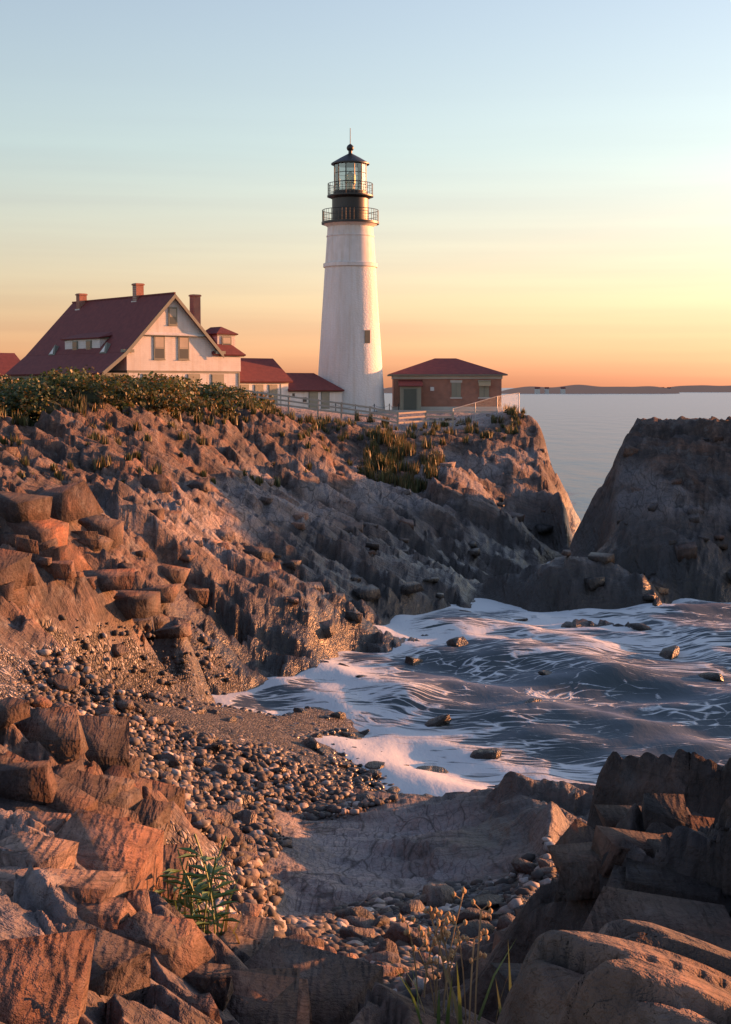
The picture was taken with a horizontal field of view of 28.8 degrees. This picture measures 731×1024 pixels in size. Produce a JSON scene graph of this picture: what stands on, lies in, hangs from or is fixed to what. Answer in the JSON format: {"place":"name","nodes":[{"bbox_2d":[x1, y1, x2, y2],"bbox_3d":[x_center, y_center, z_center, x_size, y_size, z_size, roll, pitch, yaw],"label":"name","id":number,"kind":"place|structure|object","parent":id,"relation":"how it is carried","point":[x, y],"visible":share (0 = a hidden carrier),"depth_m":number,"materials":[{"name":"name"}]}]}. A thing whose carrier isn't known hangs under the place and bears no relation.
{"place":"outdoors","nodes":[
{"label":"outdoors","id":0,"kind":"place"},
{"bbox_2d":[0,399,730,1023],"bbox_3d":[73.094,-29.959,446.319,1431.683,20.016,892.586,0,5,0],"label":"rocky cliff","id":1,"kind":"structure","parent":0,"point":[254,625],"depth_m":55.87,"materials":[{"name":"brown stone"}]},
{"bbox_2d":[0,353,19,379],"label":"building","id":2,"kind":"structure","parent":1,"relation":"on","point":[8,361],"depth_m":130.49,"materials":[{"name":"red"}]},
{"bbox_2d":[4,283,245,391],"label":"keepers house","id":3,"kind":"structure","parent":1,"relation":"on","point":[141,333],"depth_m":116.67,"materials":[{"name":"white"}]},
{"bbox_2d":[7,385,264,426],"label":"understorey shrub","id":4,"kind":"object","parent":1,"relation":"on","point":[90,399],"visible":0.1,"depth_m":74.88,"materials":[{"name":"green plant"}]},
{"bbox_2d":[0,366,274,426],"bbox_3d":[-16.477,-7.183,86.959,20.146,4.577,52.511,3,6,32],"label":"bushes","id":5,"kind":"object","parent":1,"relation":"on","point":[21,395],"visible":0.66,"depth_m":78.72,"materials":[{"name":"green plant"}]},
{"bbox_2d":[0,382,525,492],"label":"grass tufts","id":6,"kind":"object","parent":1,"relation":"on","point":[399,450],"visible":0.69,"depth_m":94.94,"materials":[{"name":"green plant"}]},
{"bbox_2d":[10,614,558,1000],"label":"beach cobbles","id":7,"kind":"object","parent":1,"relation":"on","point":[263,830],"visible":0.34,"depth_m":32.21,"materials":[{"name":"grey stone"}]},
{"bbox_2d":[240,358,344,411],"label":"link buildings","id":8,"kind":"structure","parent":1,"relation":"on","point":[269,375],"depth_m":123.85,"materials":[{"name":"white paint"}]},
{"bbox_2d":[30,625,556,979],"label":"beach boulders","id":9,"kind":"object","parent":1,"relation":"on","point":[433,895],"visible":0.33,"depth_m":24.02,"materials":[{"name":"brown stone"}]},
{"bbox_2d":[154,834,492,1023],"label":"weed stalks","id":10,"kind":"object","parent":1,"relation":"on","point":[194,889],"visible":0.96,"depth_m":7.17,"materials":[{"name":"green plant"}]},
{"bbox_2d":[197,384,453,429],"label":"rail fence","id":11,"kind":"object","parent":1,"relation":"on","point":[341,408],"visible":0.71,"depth_m":107.10,"materials":[{"name":"white wood"}]},
{"bbox_2d":[149,870,514,1023],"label":"grass blades","id":12,"kind":"object","parent":1,"relation":"on","point":[458,1010],"visible":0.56,"depth_m":6.18,"materials":[{"name":"green plant"}]},
{"bbox_2d":[318,128,384,413],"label":"lighthouse tower","id":13,"kind":"structure","parent":1,"relation":"on","point":[350,359],"depth_m":127.67,"materials":[{"name":"white paint"}]},
{"bbox_2d":[0,414,730,1023],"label":"boulders","id":14,"kind":"object","parent":1,"relation":"on","point":[110,826],"visible":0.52,"depth_m":7.78,"materials":[{"name":"brown stone"}]},
{"bbox_2d":[333,404,399,412],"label":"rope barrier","id":15,"kind":"object","parent":1,"relation":"on","point":[371,406],"visible":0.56,"depth_m":126.58,"materials":[{"name":"wood"}]},
{"bbox_2d":[377,358,507,413],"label":"brick building","id":16,"kind":"structure","parent":1,"relation":"on","point":[443,384],"depth_m":130.56,"materials":[{"name":"brick"}]},
{"bbox_2d":[453,393,519,425],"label":"chain link fence","id":17,"kind":"object","parent":1,"relation":"on","point":[487,406],"visible":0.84,"depth_m":110.95,"materials":[{"name":"metal"}]},
{"bbox_2d":[329,610,723,787],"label":"sea rocks","id":18,"kind":"object","parent":1,"relation":"on","point":[670,652],"visible":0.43,"depth_m":54.13,"materials":[{"name":"stone"}]},
{"bbox_2d":[0,0,730,387],"label":"sky","id":19,"kind":"structure","parent":0,"point":[551,179],"materials":[{"name":"blue"}]},
{"bbox_2d":[211,388,730,796],"bbox_3d":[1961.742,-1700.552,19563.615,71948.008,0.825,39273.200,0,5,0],"label":"sea water","id":20,"kind":"structure","parent":0,"point":[603,693],"depth_m":53.31,"materials":[{"name":"blue liquid"}]},
{"bbox_2d":[384,385,730,393],"bbox_3d":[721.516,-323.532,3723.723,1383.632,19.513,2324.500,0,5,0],"label":"islands","id":21,"kind":"object","parent":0,"point":[578,389],"visible":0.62,"depth_m":2590.73,"materials":[{"name":"grey stone"}]}
]}

